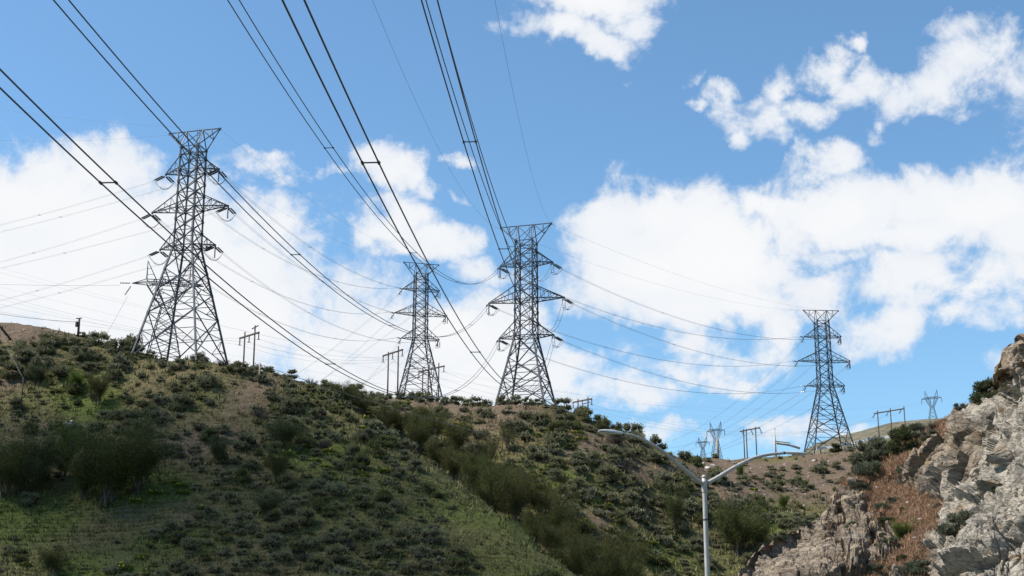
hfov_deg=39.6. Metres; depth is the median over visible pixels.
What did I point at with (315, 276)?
span line
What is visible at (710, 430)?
waisted lattice tower
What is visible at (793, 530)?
sagebrush
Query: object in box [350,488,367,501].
olive shrub
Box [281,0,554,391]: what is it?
overhead line
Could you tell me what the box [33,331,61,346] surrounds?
sagebrush
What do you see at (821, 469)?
sagebrush
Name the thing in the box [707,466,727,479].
olive shrub
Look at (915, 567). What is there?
sagebrush
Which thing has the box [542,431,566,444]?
sagebrush
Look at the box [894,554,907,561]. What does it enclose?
leafy shrub
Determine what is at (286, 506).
sagebrush
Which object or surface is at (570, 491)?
sagebrush
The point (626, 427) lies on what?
sagebrush
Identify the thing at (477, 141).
overhead line
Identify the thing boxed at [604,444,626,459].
sagebrush
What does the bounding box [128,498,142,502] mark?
balsamroot
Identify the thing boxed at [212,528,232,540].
sagebrush
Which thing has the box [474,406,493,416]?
sagebrush
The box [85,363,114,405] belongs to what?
bush
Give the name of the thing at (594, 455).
sagebrush
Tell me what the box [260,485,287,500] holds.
sagebrush
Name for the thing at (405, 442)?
sagebrush
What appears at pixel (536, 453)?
sagebrush
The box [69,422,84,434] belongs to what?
sagebrush
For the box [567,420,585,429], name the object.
olive shrub
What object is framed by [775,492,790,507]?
leafy shrub
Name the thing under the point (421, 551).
sagebrush
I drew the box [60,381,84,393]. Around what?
olive shrub
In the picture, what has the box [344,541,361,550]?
dead bush
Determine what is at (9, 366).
sagebrush
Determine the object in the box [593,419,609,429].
olive shrub
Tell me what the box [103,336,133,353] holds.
sagebrush
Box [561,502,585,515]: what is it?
sagebrush
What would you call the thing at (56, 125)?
overhead line
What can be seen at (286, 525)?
sagebrush
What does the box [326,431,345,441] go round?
sagebrush
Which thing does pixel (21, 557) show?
olive shrub cover
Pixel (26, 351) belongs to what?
sagebrush
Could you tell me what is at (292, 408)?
sagebrush
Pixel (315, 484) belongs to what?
sagebrush
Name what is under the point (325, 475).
sagebrush
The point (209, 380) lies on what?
sagebrush
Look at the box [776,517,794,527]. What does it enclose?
sagebrush
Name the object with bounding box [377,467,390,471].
balsamroot
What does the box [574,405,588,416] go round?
sagebrush
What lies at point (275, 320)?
span line
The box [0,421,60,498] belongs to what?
bush
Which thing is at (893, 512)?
grass
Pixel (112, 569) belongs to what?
sagebrush
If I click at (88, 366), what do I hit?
sagebrush
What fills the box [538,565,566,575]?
olive shrub
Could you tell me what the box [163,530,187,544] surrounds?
olive shrub
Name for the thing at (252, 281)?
span line
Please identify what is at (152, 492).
balsamroot
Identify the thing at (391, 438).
olive shrub
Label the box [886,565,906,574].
sagebrush
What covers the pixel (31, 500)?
sagebrush
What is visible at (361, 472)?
balsamroot
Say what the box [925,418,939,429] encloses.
dead bush
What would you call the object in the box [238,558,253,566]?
sagebrush
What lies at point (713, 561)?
sagebrush
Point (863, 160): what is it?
sky
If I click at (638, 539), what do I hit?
olive shrub
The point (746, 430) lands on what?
frame pole
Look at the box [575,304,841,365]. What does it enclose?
span line
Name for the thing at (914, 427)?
sagebrush
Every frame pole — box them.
[239,325,259,364]
[382,346,402,396]
[418,363,444,395]
[572,397,592,407]
[740,427,761,457]
[872,406,905,436]
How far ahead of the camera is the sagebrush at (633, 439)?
198.87 m
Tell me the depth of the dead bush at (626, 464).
186.88 m
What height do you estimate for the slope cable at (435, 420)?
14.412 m
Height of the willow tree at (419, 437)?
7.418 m
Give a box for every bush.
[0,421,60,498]
[35,403,194,507]
[192,420,207,431]
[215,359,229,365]
[251,404,270,418]
[290,548,316,561]
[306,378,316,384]
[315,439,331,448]
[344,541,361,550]
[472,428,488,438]
[490,460,534,522]
[604,430,629,444]
[614,458,634,472]
[710,497,775,557]
[862,523,881,535]
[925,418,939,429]
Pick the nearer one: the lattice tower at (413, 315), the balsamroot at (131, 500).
the balsamroot at (131, 500)
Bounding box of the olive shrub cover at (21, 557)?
[0,342,853,575]
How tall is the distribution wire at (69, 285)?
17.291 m
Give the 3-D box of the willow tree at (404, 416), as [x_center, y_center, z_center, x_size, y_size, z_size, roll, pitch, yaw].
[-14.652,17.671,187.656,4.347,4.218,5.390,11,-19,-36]
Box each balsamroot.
[18,561,32,565]
[116,564,132,569]
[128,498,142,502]
[144,490,164,494]
[173,481,187,486]
[177,489,189,493]
[278,449,295,454]
[321,447,336,451]
[355,470,368,474]
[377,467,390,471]
[399,400,410,404]
[571,429,584,433]
[573,436,587,439]
[584,499,600,503]
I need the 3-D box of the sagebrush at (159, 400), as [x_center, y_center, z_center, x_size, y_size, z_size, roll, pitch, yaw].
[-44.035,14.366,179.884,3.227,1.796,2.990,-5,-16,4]
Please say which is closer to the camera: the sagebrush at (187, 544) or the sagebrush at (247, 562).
the sagebrush at (247, 562)
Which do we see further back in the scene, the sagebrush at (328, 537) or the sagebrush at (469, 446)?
the sagebrush at (469, 446)
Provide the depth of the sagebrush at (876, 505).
88.27 m
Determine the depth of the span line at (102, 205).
224.94 m
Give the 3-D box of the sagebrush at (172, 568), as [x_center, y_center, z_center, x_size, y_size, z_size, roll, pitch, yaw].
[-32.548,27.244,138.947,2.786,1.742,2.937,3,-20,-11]
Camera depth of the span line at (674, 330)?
273.17 m
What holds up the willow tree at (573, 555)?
on the ground at (18, 331)
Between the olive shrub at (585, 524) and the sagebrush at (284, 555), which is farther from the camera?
the olive shrub at (585, 524)
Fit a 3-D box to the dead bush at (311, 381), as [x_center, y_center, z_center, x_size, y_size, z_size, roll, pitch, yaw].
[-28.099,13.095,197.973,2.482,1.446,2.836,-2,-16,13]
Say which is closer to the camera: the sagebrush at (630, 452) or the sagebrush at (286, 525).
the sagebrush at (286, 525)
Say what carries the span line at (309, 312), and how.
attached to the lattice tower at (413, 315)
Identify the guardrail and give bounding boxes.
[816,436,889,452]
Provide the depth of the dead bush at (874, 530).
84.93 m
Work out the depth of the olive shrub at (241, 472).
157.37 m
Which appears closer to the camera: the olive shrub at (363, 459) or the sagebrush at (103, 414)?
the olive shrub at (363, 459)
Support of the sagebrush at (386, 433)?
on the ground at (18, 331)
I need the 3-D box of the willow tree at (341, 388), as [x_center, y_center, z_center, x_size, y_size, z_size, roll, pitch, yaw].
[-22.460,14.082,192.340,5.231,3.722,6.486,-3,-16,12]
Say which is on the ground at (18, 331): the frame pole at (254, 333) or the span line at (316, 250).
the frame pole at (254, 333)
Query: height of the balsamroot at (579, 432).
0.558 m
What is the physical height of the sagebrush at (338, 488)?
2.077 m
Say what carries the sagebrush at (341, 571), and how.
on the ground at (18, 331)
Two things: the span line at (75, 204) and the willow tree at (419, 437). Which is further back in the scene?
the span line at (75, 204)
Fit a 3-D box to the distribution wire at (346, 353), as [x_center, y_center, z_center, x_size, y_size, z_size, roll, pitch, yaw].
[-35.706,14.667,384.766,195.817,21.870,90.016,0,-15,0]
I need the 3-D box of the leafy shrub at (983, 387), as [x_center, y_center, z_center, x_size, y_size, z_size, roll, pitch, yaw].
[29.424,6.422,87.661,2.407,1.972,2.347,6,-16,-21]
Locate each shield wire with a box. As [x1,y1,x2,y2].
[372,0,496,227]
[495,2,548,220]
[509,232,797,310]
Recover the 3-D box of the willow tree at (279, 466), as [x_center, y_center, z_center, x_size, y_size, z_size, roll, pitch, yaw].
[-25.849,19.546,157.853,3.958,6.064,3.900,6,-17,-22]
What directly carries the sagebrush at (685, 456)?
on the ground at (18, 331)
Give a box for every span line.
[0,185,138,225]
[0,251,201,307]
[2,256,148,300]
[4,176,203,231]
[5,213,213,267]
[162,222,387,313]
[169,258,397,340]
[175,184,389,288]
[225,254,432,342]
[226,179,436,290]
[235,214,435,316]
[501,310,790,365]
[510,274,799,339]
[516,348,799,393]
[562,341,839,393]
[563,269,832,339]
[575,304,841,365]
[669,347,795,441]
[673,347,833,447]
[676,391,803,454]
[710,368,845,452]
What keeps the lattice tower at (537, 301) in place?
on the ground at (18, 331)
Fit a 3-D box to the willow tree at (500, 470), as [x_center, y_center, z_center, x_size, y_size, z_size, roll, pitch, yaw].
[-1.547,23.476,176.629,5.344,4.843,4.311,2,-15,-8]
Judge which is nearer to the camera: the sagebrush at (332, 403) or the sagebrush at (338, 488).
the sagebrush at (338, 488)
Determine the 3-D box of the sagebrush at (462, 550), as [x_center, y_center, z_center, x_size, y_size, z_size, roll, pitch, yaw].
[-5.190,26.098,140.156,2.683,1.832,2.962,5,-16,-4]
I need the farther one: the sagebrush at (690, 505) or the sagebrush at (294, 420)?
the sagebrush at (690, 505)
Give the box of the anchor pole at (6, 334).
[0,326,11,340]
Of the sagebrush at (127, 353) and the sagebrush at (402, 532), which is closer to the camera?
the sagebrush at (402, 532)
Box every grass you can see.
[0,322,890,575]
[833,383,996,575]
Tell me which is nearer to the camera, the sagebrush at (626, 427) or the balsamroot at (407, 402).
the sagebrush at (626, 427)
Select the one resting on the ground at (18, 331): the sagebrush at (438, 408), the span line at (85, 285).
the sagebrush at (438, 408)
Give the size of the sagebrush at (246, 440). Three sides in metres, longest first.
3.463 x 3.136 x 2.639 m
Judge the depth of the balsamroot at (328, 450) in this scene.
166.35 m
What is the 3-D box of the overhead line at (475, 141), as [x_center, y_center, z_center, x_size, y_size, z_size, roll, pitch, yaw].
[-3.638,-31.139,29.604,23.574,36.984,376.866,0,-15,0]
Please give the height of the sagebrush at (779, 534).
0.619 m
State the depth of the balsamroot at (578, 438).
193.44 m
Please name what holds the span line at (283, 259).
attached to the lattice tower at (413, 315)
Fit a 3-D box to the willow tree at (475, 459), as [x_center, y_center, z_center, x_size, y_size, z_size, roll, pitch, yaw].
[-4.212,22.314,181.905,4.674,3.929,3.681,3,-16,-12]
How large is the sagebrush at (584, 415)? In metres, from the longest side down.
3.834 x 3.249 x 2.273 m
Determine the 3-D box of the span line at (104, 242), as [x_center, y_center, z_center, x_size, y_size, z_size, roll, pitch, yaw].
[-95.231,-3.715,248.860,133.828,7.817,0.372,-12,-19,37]
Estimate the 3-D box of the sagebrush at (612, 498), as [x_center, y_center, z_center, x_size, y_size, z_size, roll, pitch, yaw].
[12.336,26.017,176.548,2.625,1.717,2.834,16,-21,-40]
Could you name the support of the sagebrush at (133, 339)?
on the ground at (18, 331)
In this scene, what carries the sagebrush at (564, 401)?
on the ground at (18, 331)
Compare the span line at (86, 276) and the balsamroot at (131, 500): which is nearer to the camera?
the balsamroot at (131, 500)
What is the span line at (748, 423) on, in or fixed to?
attached to the lattice tower at (827, 362)
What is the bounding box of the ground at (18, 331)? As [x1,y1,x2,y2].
[0,323,881,575]
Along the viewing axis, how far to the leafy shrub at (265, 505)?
149.84 m
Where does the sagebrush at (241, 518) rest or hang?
on the ground at (18, 331)
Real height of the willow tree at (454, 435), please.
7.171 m
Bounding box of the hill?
[803,418,942,453]
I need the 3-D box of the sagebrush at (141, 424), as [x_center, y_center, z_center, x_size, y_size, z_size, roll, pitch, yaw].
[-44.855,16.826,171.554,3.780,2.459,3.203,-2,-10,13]
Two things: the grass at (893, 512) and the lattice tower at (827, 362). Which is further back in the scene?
the lattice tower at (827, 362)
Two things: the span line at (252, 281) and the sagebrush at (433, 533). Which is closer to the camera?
the sagebrush at (433, 533)
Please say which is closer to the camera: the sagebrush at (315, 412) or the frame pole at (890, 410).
the sagebrush at (315, 412)
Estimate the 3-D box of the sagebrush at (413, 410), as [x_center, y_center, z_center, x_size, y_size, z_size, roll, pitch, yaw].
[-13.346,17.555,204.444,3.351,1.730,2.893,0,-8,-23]
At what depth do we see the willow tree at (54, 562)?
137.93 m
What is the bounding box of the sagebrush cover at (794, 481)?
[0,332,853,575]
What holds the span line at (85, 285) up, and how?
attached to the lattice tower at (192, 227)
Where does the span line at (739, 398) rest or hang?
attached to the lattice tower at (827, 362)
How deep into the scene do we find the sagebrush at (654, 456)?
193.98 m
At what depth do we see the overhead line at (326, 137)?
77.42 m
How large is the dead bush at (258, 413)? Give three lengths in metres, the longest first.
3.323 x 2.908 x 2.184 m
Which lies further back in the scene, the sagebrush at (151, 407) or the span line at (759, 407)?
the span line at (759, 407)
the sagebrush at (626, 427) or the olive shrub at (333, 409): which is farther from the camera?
the sagebrush at (626, 427)
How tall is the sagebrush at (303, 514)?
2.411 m
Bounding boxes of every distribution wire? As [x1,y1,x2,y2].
[2,314,71,321]
[3,268,705,410]
[3,284,103,285]
[6,300,678,422]
[7,274,570,392]
[18,291,595,399]
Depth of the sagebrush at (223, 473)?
157.60 m
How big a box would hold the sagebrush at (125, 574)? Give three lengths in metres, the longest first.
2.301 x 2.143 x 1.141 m
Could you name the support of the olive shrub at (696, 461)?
on the ground at (18, 331)
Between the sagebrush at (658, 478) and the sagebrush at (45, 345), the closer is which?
the sagebrush at (658, 478)
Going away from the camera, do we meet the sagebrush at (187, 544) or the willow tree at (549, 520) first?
the sagebrush at (187, 544)
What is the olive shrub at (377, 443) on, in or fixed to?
on the ground at (18, 331)
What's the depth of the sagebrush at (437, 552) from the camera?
139.62 m
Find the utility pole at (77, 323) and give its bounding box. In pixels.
[75,318,81,336]
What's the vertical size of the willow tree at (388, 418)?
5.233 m
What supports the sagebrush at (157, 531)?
on the ground at (18, 331)
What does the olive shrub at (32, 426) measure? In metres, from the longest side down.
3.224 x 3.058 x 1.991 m
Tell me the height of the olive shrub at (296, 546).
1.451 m
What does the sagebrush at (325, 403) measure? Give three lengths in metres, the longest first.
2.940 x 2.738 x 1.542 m
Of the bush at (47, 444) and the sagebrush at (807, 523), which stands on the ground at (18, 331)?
the bush at (47, 444)
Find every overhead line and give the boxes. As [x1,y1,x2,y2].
[0,68,499,397]
[53,0,488,336]
[227,0,499,283]
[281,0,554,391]
[421,0,565,331]
[425,0,553,280]
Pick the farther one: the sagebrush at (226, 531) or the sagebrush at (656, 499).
the sagebrush at (656, 499)
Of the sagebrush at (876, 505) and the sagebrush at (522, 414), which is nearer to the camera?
the sagebrush at (876, 505)
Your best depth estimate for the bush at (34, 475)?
155.91 m
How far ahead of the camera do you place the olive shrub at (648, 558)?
164.00 m
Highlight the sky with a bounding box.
[0,0,1023,459]
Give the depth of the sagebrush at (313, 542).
142.09 m
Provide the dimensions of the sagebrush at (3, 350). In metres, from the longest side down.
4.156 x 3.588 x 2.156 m
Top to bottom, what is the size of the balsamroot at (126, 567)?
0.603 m
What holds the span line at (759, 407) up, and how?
attached to the lattice tower at (827, 362)
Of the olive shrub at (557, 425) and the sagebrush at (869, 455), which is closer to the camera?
the sagebrush at (869, 455)
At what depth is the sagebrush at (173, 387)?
183.78 m
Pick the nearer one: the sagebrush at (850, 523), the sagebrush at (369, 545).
the sagebrush at (850, 523)
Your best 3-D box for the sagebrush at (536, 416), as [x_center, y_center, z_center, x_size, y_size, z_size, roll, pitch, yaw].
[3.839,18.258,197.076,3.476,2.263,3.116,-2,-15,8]
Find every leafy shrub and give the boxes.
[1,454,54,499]
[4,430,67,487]
[24,361,51,384]
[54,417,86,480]
[67,366,87,388]
[207,435,229,463]
[252,493,280,516]
[264,414,307,449]
[732,462,744,475]
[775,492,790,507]
[829,443,841,452]
[875,516,896,526]
[886,424,920,455]
[889,517,918,541]
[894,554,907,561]
[968,376,998,404]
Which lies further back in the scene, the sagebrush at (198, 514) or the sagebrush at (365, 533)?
the sagebrush at (198, 514)
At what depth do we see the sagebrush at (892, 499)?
88.86 m
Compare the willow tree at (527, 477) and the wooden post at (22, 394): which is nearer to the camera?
the willow tree at (527, 477)
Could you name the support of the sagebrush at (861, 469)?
on the rock cliff
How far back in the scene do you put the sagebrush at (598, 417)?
204.38 m
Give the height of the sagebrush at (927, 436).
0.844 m
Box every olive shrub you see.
[7,547,28,557]
[19,421,40,433]
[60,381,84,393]
[135,399,155,407]
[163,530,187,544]
[196,426,220,441]
[212,453,231,464]
[233,467,253,482]
[262,509,281,521]
[287,540,305,553]
[304,496,328,510]
[321,503,338,516]
[325,405,344,414]
[345,451,372,470]
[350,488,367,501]
[364,437,388,455]
[372,487,394,502]
[376,433,400,448]
[405,390,423,400]
[420,481,436,491]
[440,556,471,574]
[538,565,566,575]
[544,420,569,433]
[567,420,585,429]
[571,516,597,533]
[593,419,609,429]
[609,510,628,524]
[626,542,651,560]
[630,536,645,545]
[648,553,672,567]
[679,480,696,491]
[689,455,704,467]
[691,509,716,524]
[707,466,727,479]
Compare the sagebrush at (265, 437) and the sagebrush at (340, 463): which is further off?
the sagebrush at (265, 437)
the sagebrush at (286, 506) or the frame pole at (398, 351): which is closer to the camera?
the sagebrush at (286, 506)
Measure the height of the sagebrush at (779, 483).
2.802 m
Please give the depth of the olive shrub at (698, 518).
179.13 m
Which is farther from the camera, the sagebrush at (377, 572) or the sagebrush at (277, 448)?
the sagebrush at (277, 448)
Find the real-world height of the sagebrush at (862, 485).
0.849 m
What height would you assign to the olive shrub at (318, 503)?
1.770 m
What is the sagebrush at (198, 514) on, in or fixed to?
on the ground at (18, 331)
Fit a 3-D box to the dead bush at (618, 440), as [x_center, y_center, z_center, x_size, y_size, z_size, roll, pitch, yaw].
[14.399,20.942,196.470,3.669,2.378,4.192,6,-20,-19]
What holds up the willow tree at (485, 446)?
on the ground at (18, 331)
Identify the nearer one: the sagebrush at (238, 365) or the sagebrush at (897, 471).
the sagebrush at (897, 471)
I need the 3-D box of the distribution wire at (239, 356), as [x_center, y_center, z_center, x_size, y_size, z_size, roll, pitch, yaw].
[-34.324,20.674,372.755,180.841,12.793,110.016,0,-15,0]
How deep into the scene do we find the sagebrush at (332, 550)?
138.72 m
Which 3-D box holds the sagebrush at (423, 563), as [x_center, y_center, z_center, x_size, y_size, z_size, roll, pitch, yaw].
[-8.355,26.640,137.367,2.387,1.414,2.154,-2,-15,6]
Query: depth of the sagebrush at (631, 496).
177.51 m
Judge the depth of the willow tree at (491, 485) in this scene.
166.42 m
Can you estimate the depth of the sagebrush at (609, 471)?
182.29 m
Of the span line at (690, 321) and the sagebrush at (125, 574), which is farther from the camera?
the span line at (690, 321)
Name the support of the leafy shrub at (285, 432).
on the ground at (18, 331)
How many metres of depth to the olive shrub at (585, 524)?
165.42 m
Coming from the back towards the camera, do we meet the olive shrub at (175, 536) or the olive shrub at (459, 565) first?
the olive shrub at (175, 536)
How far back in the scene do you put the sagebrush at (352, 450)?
166.33 m
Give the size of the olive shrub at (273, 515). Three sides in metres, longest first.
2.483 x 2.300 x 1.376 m
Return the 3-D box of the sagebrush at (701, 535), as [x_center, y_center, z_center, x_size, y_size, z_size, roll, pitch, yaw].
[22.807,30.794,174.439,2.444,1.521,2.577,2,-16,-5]
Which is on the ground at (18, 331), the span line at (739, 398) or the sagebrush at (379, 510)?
the sagebrush at (379, 510)
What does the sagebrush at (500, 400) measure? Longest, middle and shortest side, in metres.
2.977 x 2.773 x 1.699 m
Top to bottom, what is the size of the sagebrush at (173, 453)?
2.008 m
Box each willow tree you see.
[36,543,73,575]
[54,452,98,500]
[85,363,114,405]
[106,420,172,496]
[264,439,292,489]
[320,376,365,403]
[344,390,375,413]
[369,398,403,430]
[389,408,419,435]
[396,402,437,454]
[403,403,426,427]
[414,402,450,437]
[420,435,457,466]
[431,443,480,479]
[438,407,480,458]
[454,451,489,494]
[456,455,519,513]
[464,448,494,468]
[476,426,501,465]
[485,456,522,487]
[497,416,518,451]
[505,465,535,499]
[513,466,568,515]
[514,510,558,543]
[521,506,557,530]
[523,515,583,559]
[545,491,581,539]
[548,528,597,575]
[568,531,598,556]
[574,536,636,575]
[597,525,656,568]
[597,542,653,575]
[656,477,690,534]
[746,519,773,543]
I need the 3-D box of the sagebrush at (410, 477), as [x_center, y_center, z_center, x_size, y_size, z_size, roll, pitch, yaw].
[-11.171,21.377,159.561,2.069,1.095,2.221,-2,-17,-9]
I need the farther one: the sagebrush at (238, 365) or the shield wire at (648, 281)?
the shield wire at (648, 281)
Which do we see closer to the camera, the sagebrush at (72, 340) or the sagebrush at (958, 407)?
the sagebrush at (958, 407)
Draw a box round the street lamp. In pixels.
[598,429,806,575]
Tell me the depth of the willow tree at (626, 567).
147.12 m
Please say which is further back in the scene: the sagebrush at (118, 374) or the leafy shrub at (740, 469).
the leafy shrub at (740, 469)
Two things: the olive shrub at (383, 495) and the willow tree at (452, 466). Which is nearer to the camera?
the olive shrub at (383, 495)
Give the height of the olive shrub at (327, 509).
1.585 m
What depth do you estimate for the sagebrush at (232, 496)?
153.23 m
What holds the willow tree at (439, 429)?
on the ground at (18, 331)
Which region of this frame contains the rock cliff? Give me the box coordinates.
[738,333,1023,575]
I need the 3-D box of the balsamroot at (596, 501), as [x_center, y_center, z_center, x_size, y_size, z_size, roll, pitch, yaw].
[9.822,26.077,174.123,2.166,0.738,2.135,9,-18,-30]
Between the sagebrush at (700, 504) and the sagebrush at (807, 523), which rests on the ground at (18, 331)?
the sagebrush at (700, 504)
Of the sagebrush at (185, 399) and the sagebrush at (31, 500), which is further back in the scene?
the sagebrush at (185, 399)
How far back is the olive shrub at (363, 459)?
161.88 m
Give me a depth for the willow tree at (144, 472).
156.17 m
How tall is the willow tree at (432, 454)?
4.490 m
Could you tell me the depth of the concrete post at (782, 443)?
319.81 m
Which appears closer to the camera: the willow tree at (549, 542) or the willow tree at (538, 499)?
the willow tree at (549, 542)
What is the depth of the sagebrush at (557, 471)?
179.26 m
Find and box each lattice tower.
[120,261,203,358]
[131,127,235,363]
[391,262,447,400]
[486,222,573,405]
[697,436,709,457]
[707,421,724,458]
[794,310,854,453]
[921,390,941,418]
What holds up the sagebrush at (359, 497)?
on the ground at (18, 331)
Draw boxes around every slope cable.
[260,364,615,464]
[618,465,730,482]
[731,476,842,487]
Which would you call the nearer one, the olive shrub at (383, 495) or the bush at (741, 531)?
the olive shrub at (383, 495)
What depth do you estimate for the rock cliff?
80.55 m
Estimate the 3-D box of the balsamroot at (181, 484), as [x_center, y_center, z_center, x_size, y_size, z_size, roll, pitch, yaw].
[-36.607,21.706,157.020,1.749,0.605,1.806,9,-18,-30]
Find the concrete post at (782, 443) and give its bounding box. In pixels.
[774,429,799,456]
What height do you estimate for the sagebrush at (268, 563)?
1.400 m
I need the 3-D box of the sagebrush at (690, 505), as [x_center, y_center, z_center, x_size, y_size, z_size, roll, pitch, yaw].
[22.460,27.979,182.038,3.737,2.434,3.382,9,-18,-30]
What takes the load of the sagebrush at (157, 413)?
on the ground at (18, 331)
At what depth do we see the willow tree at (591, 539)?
157.69 m
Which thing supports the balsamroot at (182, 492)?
on the ground at (18, 331)
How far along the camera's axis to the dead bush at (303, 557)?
139.82 m
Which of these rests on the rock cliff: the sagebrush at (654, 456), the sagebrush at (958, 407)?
the sagebrush at (958, 407)
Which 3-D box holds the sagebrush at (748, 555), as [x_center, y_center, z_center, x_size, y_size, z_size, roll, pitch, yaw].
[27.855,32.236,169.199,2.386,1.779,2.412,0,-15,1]
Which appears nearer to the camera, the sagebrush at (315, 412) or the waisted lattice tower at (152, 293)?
the sagebrush at (315, 412)
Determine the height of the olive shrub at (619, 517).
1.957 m
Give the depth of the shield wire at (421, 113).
122.01 m
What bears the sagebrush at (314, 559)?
on the ground at (18, 331)
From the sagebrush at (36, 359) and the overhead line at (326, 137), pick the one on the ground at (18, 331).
the sagebrush at (36, 359)
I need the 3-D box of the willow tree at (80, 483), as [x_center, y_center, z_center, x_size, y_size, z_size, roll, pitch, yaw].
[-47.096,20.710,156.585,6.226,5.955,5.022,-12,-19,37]
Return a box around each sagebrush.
[0,347,8,355]
[0,355,12,365]
[0,360,24,378]
[5,395,25,410]
[10,341,31,352]
[11,347,38,361]
[18,491,41,505]
[28,354,54,366]
[31,336,56,354]
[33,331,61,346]
[49,363,71,376]
[57,335,78,345]
[65,343,93,361]
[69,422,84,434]
[78,361,96,370]
[85,421,104,431]
[88,330,110,345]
[93,409,111,418]
[102,564,122,573]
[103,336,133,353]
[106,352,133,370]
[106,368,124,379]
[107,408,126,419]
[115,572,132,575]
[120,350,134,358]
[120,407,143,425]
[124,333,145,352]
[125,418,152,436]
[141,404,163,417]
[146,408,175,423]
[146,527,165,539]
[150,568,169,575]
[151,395,172,406]
[154,441,177,455]
[158,518,185,532]
[166,357,186,369]
[167,382,183,391]
[167,392,193,411]
[167,558,190,572]
[177,537,200,550]
[179,563,201,575]
[189,351,210,361]
[191,510,207,518]
[195,373,218,387]
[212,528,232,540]
[216,469,235,481]
[222,490,241,503]
[225,360,251,371]
[229,431,256,450]
[233,510,256,527]
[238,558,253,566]
[240,458,261,470]
[242,522,259,534]
[257,531,286,546]
[258,560,279,572]
[260,433,275,440]
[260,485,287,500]
[266,440,282,452]
[268,548,295,561]
[273,518,299,533]
[276,473,298,488]
[278,396,308,414]
[279,499,299,512]
[282,416,306,430]
[289,394,310,405]
[291,430,316,445]
[294,505,317,526]
[298,533,318,548]
[302,554,325,570]
[305,406,329,419]
[305,476,330,491]
[307,488,327,500]
[312,398,331,408]
[318,472,333,480]
[319,531,335,543]
[319,559,339,571]
[322,399,337,407]
[324,481,350,495]
[324,543,350,563]
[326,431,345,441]
[328,500,345,509]
[329,565,351,575]
[330,458,348,469]
[333,528,352,542]
[343,410,360,422]
[343,444,361,455]
[351,526,379,539]
[352,427,378,440]
[352,492,376,507]
[355,418,386,430]
[365,540,384,549]
[365,568,384,575]
[366,501,396,517]
[369,538,395,557]
[376,427,402,445]
[387,499,404,512]
[387,526,415,544]
[389,466,406,476]
[397,561,423,574]
[400,438,417,451]
[404,457,424,471]
[404,474,420,481]
[407,543,431,559]
[408,405,429,414]
[415,526,446,544]
[416,557,436,568]
[424,434,446,448]
[430,548,446,558]
[433,405,452,416]
[446,544,471,559]
[449,395,464,404]
[462,439,488,454]
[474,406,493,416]
[496,394,511,404]
[503,417,530,432]
[515,410,531,418]
[524,444,550,459]
[527,411,551,425]
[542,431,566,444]
[546,467,563,480]
[547,456,562,467]
[550,397,572,410]
[555,483,581,500]
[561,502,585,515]
[565,449,590,465]
[566,475,589,488]
[571,464,590,475]
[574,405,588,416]
[575,407,594,421]
[578,486,601,501]
[584,449,604,465]
[593,414,611,424]
[594,464,619,482]
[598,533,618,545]
[600,491,622,503]
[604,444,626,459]
[617,447,635,456]
[618,473,644,489]
[619,489,640,507]
[620,422,644,434]
[624,486,649,504]
[624,504,647,521]
[625,430,645,441]
[642,448,669,462]
[648,434,667,450]
[648,492,673,506]
[653,471,675,488]
[654,534,675,546]
[669,520,693,533]
[672,483,689,496]
[674,468,691,477]
[675,450,693,462]
[679,498,700,513]
[687,536,703,550]
[691,533,703,541]
[695,499,711,511]
[699,558,719,569]
[701,490,718,499]
[706,468,729,484]
[724,497,749,509]
[739,552,753,563]
[749,494,767,504]
[752,511,780,523]
[765,478,787,490]
[770,531,789,540]
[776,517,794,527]
[789,527,799,532]
[796,519,811,526]
[807,464,830,473]
[845,520,858,527]
[847,436,886,465]
[849,482,871,490]
[850,460,883,476]
[866,563,887,575]
[872,502,890,510]
[874,443,890,457]
[876,536,901,548]
[886,497,898,503]
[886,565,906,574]
[895,464,903,473]
[901,558,932,575]
[907,422,927,440]
[918,429,938,440]
[934,510,974,536]
[953,403,965,409]
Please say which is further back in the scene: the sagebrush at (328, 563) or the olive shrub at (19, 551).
the olive shrub at (19, 551)
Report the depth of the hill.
690.64 m
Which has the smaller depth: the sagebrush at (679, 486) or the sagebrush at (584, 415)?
the sagebrush at (679, 486)
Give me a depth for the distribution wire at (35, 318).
210.23 m
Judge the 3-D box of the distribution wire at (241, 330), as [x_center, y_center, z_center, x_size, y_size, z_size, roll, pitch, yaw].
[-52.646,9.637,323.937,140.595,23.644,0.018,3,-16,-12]
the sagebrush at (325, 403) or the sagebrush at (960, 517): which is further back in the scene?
the sagebrush at (325, 403)
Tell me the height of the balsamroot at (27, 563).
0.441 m
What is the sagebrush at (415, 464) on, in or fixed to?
on the ground at (18, 331)
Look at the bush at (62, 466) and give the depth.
160.85 m
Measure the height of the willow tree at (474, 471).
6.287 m
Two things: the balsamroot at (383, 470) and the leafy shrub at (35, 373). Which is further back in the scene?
the leafy shrub at (35, 373)
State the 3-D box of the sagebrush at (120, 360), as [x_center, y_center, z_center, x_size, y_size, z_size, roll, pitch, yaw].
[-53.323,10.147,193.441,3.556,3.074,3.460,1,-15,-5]
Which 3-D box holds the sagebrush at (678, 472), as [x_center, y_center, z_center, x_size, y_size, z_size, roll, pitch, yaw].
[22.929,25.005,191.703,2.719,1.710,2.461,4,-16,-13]
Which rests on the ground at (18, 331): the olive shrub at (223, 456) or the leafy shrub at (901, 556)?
the olive shrub at (223, 456)
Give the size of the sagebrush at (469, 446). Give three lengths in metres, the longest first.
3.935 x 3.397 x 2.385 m
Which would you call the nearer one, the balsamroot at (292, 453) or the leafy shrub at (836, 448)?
the balsamroot at (292, 453)
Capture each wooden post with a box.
[20,377,23,412]
[716,439,718,456]

